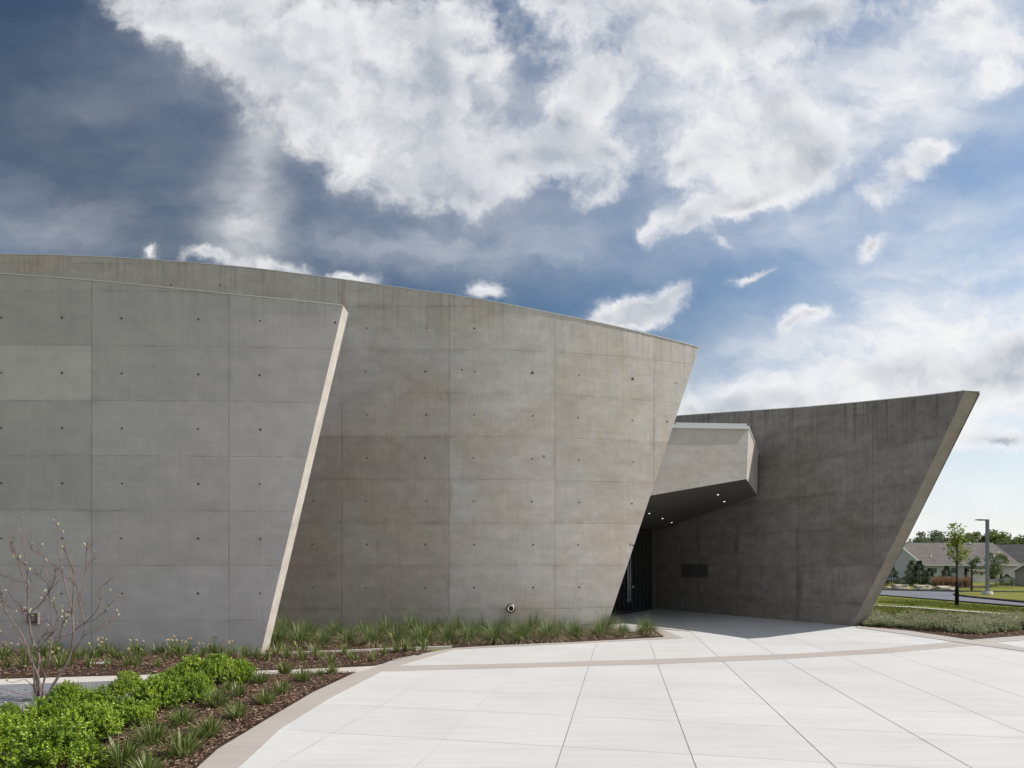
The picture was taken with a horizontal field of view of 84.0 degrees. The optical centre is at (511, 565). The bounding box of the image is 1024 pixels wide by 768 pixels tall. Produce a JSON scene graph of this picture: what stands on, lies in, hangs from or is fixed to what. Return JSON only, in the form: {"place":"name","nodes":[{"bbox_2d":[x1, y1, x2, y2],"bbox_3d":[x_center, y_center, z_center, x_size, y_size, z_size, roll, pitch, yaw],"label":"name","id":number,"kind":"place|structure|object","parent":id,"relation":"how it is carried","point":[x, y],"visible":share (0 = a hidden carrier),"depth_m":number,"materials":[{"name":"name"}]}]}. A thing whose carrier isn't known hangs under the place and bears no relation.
{"place":"outdoors","nodes":[
{"label":"outdoors","id":0,"kind":"place"},
{"bbox_2d":[0,677,221,753],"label":"gravel path","id":1,"kind":"structure","parent":0,"point":[9,696],"depth_m":7.68,"materials":[{"name":"grey gravel"}]},
{"bbox_2d":[0,511,119,702],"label":"bare tree","id":2,"kind":"object","parent":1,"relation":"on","point":[38,691],"visible":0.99,"depth_m":7.20,"materials":[{"name":"grey plant"}]},
{"bbox_2d":[0,0,1023,541],"label":"sky","id":3,"kind":"structure","parent":0,"point":[823,200],"materials":[{"name":"blue"}]},
{"bbox_2d":[239,609,1023,767],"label":"plaza paving","id":4,"kind":"structure","parent":0,"point":[783,686],"depth_m":6.79,"materials":[{"name":"white concrete"}]},
{"bbox_2d":[197,637,678,767],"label":"concrete border","id":5,"kind":"object","parent":4,"relation":"on","point":[240,750],"visible":0.95,"depth_m":6.61,"materials":[{"name":"beige concrete"}]},
{"bbox_2d":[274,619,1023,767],"bbox_3d":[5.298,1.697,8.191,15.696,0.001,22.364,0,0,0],"label":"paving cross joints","id":6,"kind":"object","parent":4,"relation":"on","point":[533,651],"visible":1,"depth_m":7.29,"materials":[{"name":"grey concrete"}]},
{"bbox_2d":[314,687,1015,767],"bbox_3d":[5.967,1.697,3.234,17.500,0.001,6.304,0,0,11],"label":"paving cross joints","id":7,"kind":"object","parent":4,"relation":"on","point":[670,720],"visible":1,"depth_m":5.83,"materials":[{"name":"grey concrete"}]},
{"bbox_2d":[385,642,974,670],"bbox_3d":[3.979,1.702,10.679,12.491,0.012,1.059,0,0,-15],"label":"concrete band","id":8,"kind":"object","parent":4,"relation":"on","point":[703,659],"visible":1,"depth_m":10.21,"materials":[{"name":"grey concrete"}]},
{"bbox_2d":[856,626,1023,650],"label":"concrete border","id":9,"kind":"object","parent":4,"relation":"on","point":[960,640],"visible":0.89,"depth_m":13.27,"materials":[{"name":"grey concrete"}]},
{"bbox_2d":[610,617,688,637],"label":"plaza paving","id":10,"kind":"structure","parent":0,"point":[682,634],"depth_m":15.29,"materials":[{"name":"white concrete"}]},
{"bbox_2d":[428,581,1023,650],"bbox_3d":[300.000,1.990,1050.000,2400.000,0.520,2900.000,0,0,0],"label":"lawn","id":11,"kind":"structure","parent":0,"point":[1008,587],"depth_m":37.50,"materials":[{"name":"green plant"}]},
{"bbox_2d":[0,672,352,767],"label":"mulch bed","id":12,"kind":"object","parent":11,"relation":"on","point":[220,737],"visible":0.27,"depth_m":6.25,"materials":[{"name":"brown wood"}]},
{"bbox_2d":[0,701,23,720],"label":"lime shrub","id":13,"kind":"object","parent":12,"relation":"on","point":[13,707],"visible":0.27,"depth_m":5.63,"materials":[{"name":"green plant"}]},
{"bbox_2d":[0,708,41,760],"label":"lime shrub","id":14,"kind":"object","parent":12,"relation":"on","point":[8,728],"visible":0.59,"depth_m":4.74,"materials":[{"name":"green plant"}]},
{"bbox_2d":[11,695,78,725],"bbox_3d":[-4.431,1.463,5.401,0.554,0.546,0.565,0,0,-3],"label":"lime shrub","id":15,"kind":"object","parent":12,"relation":"on","point":[50,707],"visible":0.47,"depth_m":5.34,"materials":[{"name":"green plant"}]},
{"bbox_2d":[0,707,109,767],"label":"lime shrub","id":16,"kind":"object","parent":12,"relation":"on","point":[51,743],"visible":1,"depth_m":4.40,"materials":[{"name":"green plant"}]},
{"bbox_2d":[42,679,88,703],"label":"lime shrub","id":17,"kind":"object","parent":12,"relation":"on","point":[63,689],"visible":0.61,"depth_m":6.53,"materials":[{"name":"green plant"}]},
{"bbox_2d":[56,700,124,739],"bbox_3d":[-4.028,1.487,5.402,0.633,0.433,0.622,0,0,43],"label":"lime shrub","id":18,"kind":"object","parent":12,"relation":"on","point":[101,718],"visible":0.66,"depth_m":5.35,"materials":[{"name":"green plant"}]},
{"bbox_2d":[70,684,116,711],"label":"lime shrub","id":19,"kind":"object","parent":12,"relation":"on","point":[102,695],"visible":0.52,"depth_m":6.34,"materials":[{"name":"green plant"}]},
{"bbox_2d":[87,732,158,767],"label":"strap leaf plant","id":20,"kind":"object","parent":12,"relation":"on","point":[118,758],"visible":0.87,"depth_m":4.69,"materials":[{"name":"green plant"}]},
{"bbox_2d":[106,669,142,697],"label":"lime shrub","id":21,"kind":"object","parent":12,"relation":"on","point":[124,685],"visible":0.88,"depth_m":7.09,"materials":[{"name":"green plant"}]},
{"bbox_2d":[107,694,157,729],"bbox_3d":[-3.955,1.524,5.868,0.527,0.406,0.518,0,0,-32],"label":"lime shrub","id":22,"kind":"object","parent":12,"relation":"on","point":[132,709],"visible":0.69,"depth_m":5.82,"materials":[{"name":"green plant"}]},
{"bbox_2d":[113,748,177,767],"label":"strap leaf plant","id":23,"kind":"object","parent":12,"relation":"on","point":[146,763],"visible":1,"depth_m":4.54,"materials":[{"name":"green plant"}]},
{"bbox_2d":[122,715,182,747],"bbox_3d":[-3.364,1.543,5.315,0.549,0.306,0.520,0,0,-10],"label":"strap leaf plant","id":24,"kind":"object","parent":12,"relation":"on","point":[156,732],"visible":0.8,"depth_m":5.29,"materials":[{"name":"green plant"}]},
{"bbox_2d":[125,672,190,712],"bbox_3d":[-4.123,1.478,6.578,0.638,0.501,0.655,0,0,16],"label":"lime shrub","id":25,"kind":"object","parent":12,"relation":"on","point":[154,692],"visible":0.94,"depth_m":6.49,"materials":[{"name":"green plant"}]},
{"bbox_2d":[159,666,187,686],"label":"lime shrub","id":26,"kind":"object","parent":12,"relation":"on","point":[173,674],"visible":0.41,"depth_m":7.68,"materials":[{"name":"green plant"}]},
{"bbox_2d":[160,703,202,726],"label":"strap leaf plant","id":27,"kind":"object","parent":12,"relation":"on","point":[182,717],"visible":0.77,"depth_m":5.96,"materials":[{"name":"green plant"}]},
{"bbox_2d":[148,726,218,758],"bbox_3d":[-2.888,1.539,4.997,0.511,0.316,0.591,0,0,27],"label":"strap leaf plant","id":28,"kind":"object","parent":12,"relation":"on","point":[183,746],"visible":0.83,"depth_m":4.98,"materials":[{"name":"green plant"}]},
{"bbox_2d":[167,655,214,679],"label":"lime shrub","id":29,"kind":"object","parent":12,"relation":"on","point":[187,665],"visible":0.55,"depth_m":7.93,"materials":[{"name":"green plant"}]},
{"bbox_2d":[167,670,216,705],"bbox_3d":[-3.946,1.495,7.008,0.551,0.426,0.572,0,0,38],"label":"lime shrub","id":30,"kind":"object","parent":12,"relation":"on","point":[196,684],"visible":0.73,"depth_m":6.94,"materials":[{"name":"green plant"}]},
{"bbox_2d":[180,713,227,738],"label":"strap leaf plant","id":31,"kind":"object","parent":12,"relation":"on","point":[206,727],"visible":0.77,"depth_m":5.54,"materials":[{"name":"green plant"}]},
{"bbox_2d":[195,687,237,707],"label":"strap leaf plant","id":32,"kind":"object","parent":12,"relation":"on","point":[216,700],"visible":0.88,"depth_m":6.71,"materials":[{"name":"green plant"}]},
{"bbox_2d":[196,652,241,687],"bbox_3d":[-4.118,1.463,7.991,0.655,0.534,0.638,0,0,44],"label":"lime shrub","id":33,"kind":"object","parent":12,"relation":"on","point":[219,665],"visible":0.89,"depth_m":7.89,"materials":[{"name":"green plant"}]},
{"bbox_2d":[216,699,254,719],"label":"strap leaf plant","id":34,"kind":"object","parent":12,"relation":"on","point":[238,711],"visible":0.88,"depth_m":6.23,"materials":[{"name":"green plant"}]},
{"bbox_2d":[224,681,252,697],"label":"strap leaf plant","id":35,"kind":"object","parent":12,"relation":"on","point":[238,690],"visible":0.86,"depth_m":7.30,"materials":[{"name":"green plant"}]},
{"bbox_2d":[224,656,257,682],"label":"lime shrub","id":36,"kind":"object","parent":12,"relation":"on","point":[247,669],"visible":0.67,"depth_m":8.10,"materials":[{"name":"green plant"}]},
{"bbox_2d":[246,667,273,683],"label":"strap leaf plant","id":37,"kind":"object","parent":12,"relation":"on","point":[260,678],"visible":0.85,"depth_m":8.08,"materials":[{"name":"green plant"}]},
{"bbox_2d":[247,686,281,705],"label":"strap leaf plant","id":38,"kind":"object","parent":12,"relation":"on","point":[267,700],"visible":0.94,"depth_m":6.84,"materials":[{"name":"green plant"}]},
{"bbox_2d":[267,677,299,694],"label":"strap leaf plant","id":39,"kind":"object","parent":12,"relation":"on","point":[285,686],"visible":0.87,"depth_m":7.46,"materials":[{"name":"green plant"}]},
{"bbox_2d":[272,660,296,674],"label":"strap leaf plant","id":40,"kind":"object","parent":12,"relation":"on","point":[283,669],"visible":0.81,"depth_m":8.77,"materials":[{"name":"green plant"}]},
{"bbox_2d":[286,664,317,681],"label":"strap leaf plant","id":41,"kind":"object","parent":12,"relation":"on","point":[301,676],"visible":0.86,"depth_m":8.20,"materials":[{"name":"green plant"}]},
{"bbox_2d":[0,617,1023,767],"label":"bark chips","id":42,"kind":"object","parent":12,"relation":"on","point":[239,723],"visible":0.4,"depth_m":7.55,"materials":[{"name":"brown wood"}]},
{"bbox_2d":[0,666,374,684],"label":"path border","id":43,"kind":"object","parent":11,"relation":"on","point":[112,678],"visible":0.24,"depth_m":8.54,"materials":[{"name":"concrete"}]},
{"bbox_2d":[0,650,432,678],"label":"mulch bed","id":44,"kind":"object","parent":11,"relation":"on","point":[168,664],"visible":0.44,"depth_m":9.74,"materials":[{"name":"wood"}]},
{"bbox_2d":[10,647,40,667],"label":"bulb plant","id":45,"kind":"object","parent":44,"relation":"on","point":[24,660],"visible":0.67,"depth_m":9.45,"materials":[{"name":"green plant"}]},
{"bbox_2d":[45,647,73,668],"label":"bulb plant","id":46,"kind":"object","parent":44,"relation":"on","point":[57,662],"visible":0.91,"depth_m":9.30,"materials":[{"name":"green plant"}]},
{"bbox_2d":[79,650,101,667],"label":"bulb plant","id":47,"kind":"object","parent":44,"relation":"on","point":[87,659],"visible":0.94,"depth_m":9.47,"materials":[{"name":"green plant"}]},
{"bbox_2d":[164,639,192,657],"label":"bulb plant","id":48,"kind":"object","parent":44,"relation":"on","point":[179,652],"visible":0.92,"depth_m":10.52,"materials":[{"name":"green plant"}]},
{"bbox_2d":[292,641,311,661],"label":"bulb plant","id":49,"kind":"object","parent":44,"relation":"on","point":[301,656],"visible":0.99,"depth_m":10.03,"materials":[{"name":"green plant"}]},
{"bbox_2d":[262,646,451,654],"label":"garden kerb","id":50,"kind":"structure","parent":11,"relation":"on","point":[431,647],"depth_m":11.49,"materials":[{"name":"concrete"}]},
{"bbox_2d":[253,631,662,653],"bbox_3d":[-1.165,1.685,13.027,10.390,0.035,3.117,0,0,-7],"label":"mulch bed","id":51,"kind":"object","parent":11,"relation":"on","point":[529,640],"visible":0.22,"depth_m":12.54,"materials":[{"name":"brown wood"}]},
{"bbox_2d":[270,621,294,648],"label":"ornamental grass","id":52,"kind":"object","parent":51,"relation":"on","point":[277,635],"depth_m":11.88,"materials":[{"name":"plant"}]},
{"bbox_2d":[274,613,303,636],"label":"ornamental grass","id":53,"kind":"object","parent":51,"relation":"on","point":[286,623],"depth_m":13.44,"materials":[{"name":"plant"}]},
{"bbox_2d":[274,618,328,649],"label":"ornamental grass","id":54,"kind":"object","parent":51,"relation":"on","point":[300,638],"depth_m":11.77,"materials":[{"name":"plant"}]},
{"bbox_2d":[291,617,322,636],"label":"ornamental grass","id":55,"kind":"object","parent":51,"relation":"on","point":[310,627],"depth_m":13.35,"materials":[{"name":"plant"}]},
{"bbox_2d":[308,624,340,648],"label":"ornamental grass","id":56,"kind":"object","parent":51,"relation":"on","point":[325,640],"depth_m":11.92,"materials":[{"name":"plant"}]},
{"bbox_2d":[317,615,350,637],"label":"ornamental grass","id":57,"kind":"object","parent":51,"relation":"on","point":[335,628],"depth_m":13.53,"materials":[{"name":"plant"}]},
{"bbox_2d":[330,625,362,646],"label":"ornamental grass","id":58,"kind":"object","parent":51,"relation":"on","point":[350,637],"depth_m":12.13,"materials":[{"name":"plant"}]},
{"bbox_2d":[345,616,373,637],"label":"ornamental grass","id":59,"kind":"object","parent":51,"relation":"on","point":[360,628],"depth_m":13.51,"materials":[{"name":"plant"}]},
{"bbox_2d":[349,621,390,647],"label":"ornamental grass","id":60,"kind":"object","parent":51,"relation":"on","point":[374,638],"depth_m":12.02,"materials":[{"name":"plant"}]},
{"bbox_2d":[371,612,405,636],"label":"ornamental grass","id":61,"kind":"object","parent":51,"relation":"on","point":[384,626],"depth_m":13.61,"materials":[{"name":"plant"}]},
{"bbox_2d":[379,621,411,645],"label":"ornamental grass","id":62,"kind":"object","parent":51,"relation":"on","point":[394,634],"depth_m":12.20,"materials":[{"name":"plant"}]},
{"bbox_2d":[391,609,437,636],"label":"ornamental grass","id":63,"kind":"object","parent":51,"relation":"on","point":[408,626],"depth_m":13.60,"materials":[{"name":"plant"}]},
{"bbox_2d":[400,616,448,647],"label":"ornamental grass","id":64,"kind":"object","parent":51,"relation":"on","point":[421,632],"depth_m":12.14,"materials":[{"name":"plant"}]},
{"bbox_2d":[421,614,448,636],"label":"ornamental grass","id":65,"kind":"object","parent":51,"relation":"on","point":[437,625],"depth_m":13.68,"materials":[{"name":"plant"}]},
{"bbox_2d":[430,621,469,644],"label":"ornamental grass","id":66,"kind":"object","parent":51,"relation":"on","point":[447,634],"depth_m":12.40,"materials":[{"name":"plant"}]},
{"bbox_2d":[439,612,476,636],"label":"ornamental grass","id":67,"kind":"object","parent":51,"relation":"on","point":[459,624],"depth_m":13.68,"materials":[{"name":"plant"}]},
{"bbox_2d":[452,618,491,645],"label":"ornamental grass","id":68,"kind":"object","parent":51,"relation":"on","point":[466,637],"depth_m":12.47,"materials":[{"name":"plant"}]},
{"bbox_2d":[469,617,520,645],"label":"ornamental grass","id":69,"kind":"object","parent":51,"relation":"on","point":[495,636],"depth_m":12.48,"materials":[{"name":"plant"}]},
{"bbox_2d":[499,616,546,644],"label":"ornamental grass","id":70,"kind":"object","parent":51,"relation":"on","point":[518,634],"depth_m":12.56,"materials":[{"name":"plant"}]},
{"bbox_2d":[511,608,553,635],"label":"ornamental grass","id":71,"kind":"object","parent":51,"relation":"on","point":[532,627],"depth_m":13.86,"materials":[{"name":"plant"}]},
{"bbox_2d":[530,614,574,642],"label":"ornamental grass","id":72,"kind":"object","parent":51,"relation":"on","point":[548,633],"depth_m":12.84,"materials":[{"name":"plant"}]},
{"bbox_2d":[557,613,594,640],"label":"ornamental grass","id":73,"kind":"object","parent":51,"relation":"on","point":[575,632],"depth_m":13.17,"materials":[{"name":"plant"}]},
{"bbox_2d":[584,615,616,637],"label":"ornamental grass","id":74,"kind":"object","parent":51,"relation":"on","point":[599,631],"depth_m":13.49,"materials":[{"name":"plant"}]},
{"bbox_2d":[583,607,626,634],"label":"ornamental grass","id":75,"kind":"object","parent":51,"relation":"on","point":[611,620],"depth_m":14.24,"materials":[{"name":"plant"}]},
{"bbox_2d":[608,618,639,637],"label":"ornamental grass","id":76,"kind":"object","parent":51,"relation":"on","point":[623,631],"depth_m":13.61,"materials":[{"name":"plant"}]},
{"bbox_2d":[625,614,665,636],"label":"ornamental grass","id":77,"kind":"object","parent":51,"relation":"on","point":[645,628],"depth_m":13.92,"materials":[{"name":"plant"}]},
{"bbox_2d":[0,254,979,653],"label":"concrete building","id":78,"kind":"structure","parent":11,"relation":"on","point":[202,454],"depth_m":13.98,"materials":[{"name":"concrete"}]},
{"bbox_2d":[682,564,707,576],"bbox_3d":[6.740,0.168,20.989,0.072,0.460,1.172,0,0,-31],"label":"wall plaque","id":79,"kind":"object","parent":78,"relation":"attached to","point":[694,570],"depth_m":20.93,"materials":[{"name":"metal"}]},
{"bbox_2d":[884,567,904,585],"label":"conifer","id":80,"kind":"object","parent":11,"relation":"on","point":[894,574],"visible":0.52,"depth_m":59.72,"materials":[{"name":"green plant"}]},
{"bbox_2d":[900,560,925,584],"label":"conifer","id":81,"kind":"object","parent":11,"relation":"on","point":[911,564],"visible":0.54,"depth_m":65.94,"materials":[{"name":"green plant"}]},
{"bbox_2d":[906,560,932,584],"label":"conifer","id":82,"kind":"object","parent":11,"relation":"on","point":[918,569],"visible":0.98,"depth_m":63.77,"materials":[{"name":"green plant"}]},
{"bbox_2d":[914,529,945,540],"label":"tree","id":83,"kind":"object","parent":11,"relation":"on","point":[934,534],"visible":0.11,"depth_m":117.36,"materials":[{"name":"green plant"}]},
{"bbox_2d":[861,625,1023,639],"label":"mulch bed","id":84,"kind":"object","parent":11,"relation":"on","point":[974,636],"visible":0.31,"depth_m":14.13,"materials":[{"name":"brown wood"}]},
{"bbox_2d":[862,615,891,626],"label":"sage plant","id":85,"kind":"object","parent":84,"relation":"on","point":[867,623],"visible":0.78,"depth_m":15.89,"materials":[{"name":"green plant"}]},
{"bbox_2d":[869,612,904,627],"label":"sage plant","id":86,"kind":"object","parent":84,"relation":"on","point":[889,619],"visible":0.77,"depth_m":15.77,"materials":[{"name":"green plant"}]},
{"bbox_2d":[909,615,946,630],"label":"sage plant","id":87,"kind":"object","parent":84,"relation":"on","point":[918,626],"visible":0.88,"depth_m":15.08,"materials":[{"name":"green plant"}]},
{"bbox_2d":[924,613,968,631],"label":"sage plant","id":88,"kind":"object","parent":84,"relation":"on","point":[938,622],"visible":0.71,"depth_m":14.78,"materials":[{"name":"green plant"}]},
{"bbox_2d":[954,621,989,633],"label":"sage plant","id":89,"kind":"object","parent":84,"relation":"on","point":[969,630],"visible":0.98,"depth_m":14.28,"materials":[{"name":"green plant"}]},
{"bbox_2d":[969,615,1011,631],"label":"sage plant","id":90,"kind":"object","parent":84,"relation":"on","point":[1003,628],"visible":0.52,"depth_m":14.77,"materials":[{"name":"green plant"}]},
{"bbox_2d":[978,613,1020,630],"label":"sage plant","id":91,"kind":"object","parent":84,"relation":"on","point":[1013,627],"visible":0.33,"depth_m":14.83,"materials":[{"name":"green plant"}]},
{"bbox_2d":[887,542,1020,582],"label":"house","id":92,"kind":"structure","parent":11,"relation":"on","point":[934,557],"depth_m":80.69,"materials":[{"name":"grey"}]},
{"bbox_2d":[942,521,972,604],"bbox_3d":[21.836,-0.118,27.968,2.328,4.161,1.011,0,0,-39],"label":"young tree","id":93,"kind":"object","parent":11,"relation":"on","point":[955,544],"visible":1,"depth_m":27.89,"materials":[{"name":"green plant"}]},
{"bbox_2d":[933,586,989,587],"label":"mulch bed","id":94,"kind":"object","parent":11,"relation":"on","point":[973,587],"visible":0.33,"depth_m":58.33,"materials":[{"name":"brown soil"}]},
{"bbox_2d":[989,574,1023,587],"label":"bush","id":95,"kind":"object","parent":94,"relation":"on","point":[1009,581],"visible":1,"depth_m":59.96,"materials":[{"name":"green plant"}]},
{"bbox_2d":[966,555,981,589],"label":"tree","id":96,"kind":"object","parent":11,"relation":"on","point":[971,563],"visible":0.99,"depth_m":51.91,"materials":[{"name":"green plant"}]},
{"bbox_2d":[966,529,998,542],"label":"tree","id":97,"kind":"object","parent":11,"relation":"on","point":[982,538],"visible":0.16,"depth_m":111.42,"materials":[{"name":"green plant"}]},
{"bbox_2d":[982,553,1009,586],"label":"birch tree","id":98,"kind":"object","parent":11,"relation":"on","point":[995,564],"visible":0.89,"depth_m":61.91,"materials":[{"name":"green plant"}]},
{"bbox_2d":[982,530,1011,543],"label":"tree","id":99,"kind":"object","parent":11,"relation":"on","point":[1002,535],"visible":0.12,"depth_m":109.04,"materials":[{"name":"green plant"}]},
{"bbox_2d":[974,636,1023,641],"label":"concrete border","id":100,"kind":"object","parent":11,"relation":"on","point":[1012,638],"visible":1,"depth_m":13.07,"materials":[{"name":"grey concrete"}]},
{"bbox_2d":[995,544,1023,563],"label":"roof","id":101,"kind":"structure","parent":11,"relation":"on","point":[1015,552],"depth_m":98.98,"materials":[{"name":"grey"}]},
{"bbox_2d":[1009,563,1023,585],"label":"house","id":102,"kind":"structure","parent":11,"relation":"on","point":[1018,574],"depth_m":65.69,"materials":[{"name":"beige"}]},
{"bbox_2d":[869,597,1023,616],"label":"grass","id":103,"kind":"structure","parent":0,"point":[989,608],"depth_m":24.64,"materials":[{"name":"green plant"}]},
{"bbox_2d":[880,590,1023,605],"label":"road","id":104,"kind":"structure","parent":0,"point":[937,595],"depth_m":41.63,"materials":[{"name":"grey asphalt"}]},
{"bbox_2d":[882,589,1023,591],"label":"road kerb","id":105,"kind":"structure","parent":104,"relation":"on","point":[952,590],"depth_m":50.95,"materials":[{"name":"grey concrete"}]},
{"bbox_2d":[959,592,1023,600],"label":"traffic island","id":106,"kind":"structure","parent":0,"point":[1012,595],"depth_m":41.50,"materials":[{"name":"green plant"}]},
{"bbox_2d":[975,519,992,594],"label":"street lamp","id":107,"kind":"object","parent":106,"relation":"on","point":[986,592],"visible":0.77,"depth_m":42.77,"materials":[{"name":"grey metal"}]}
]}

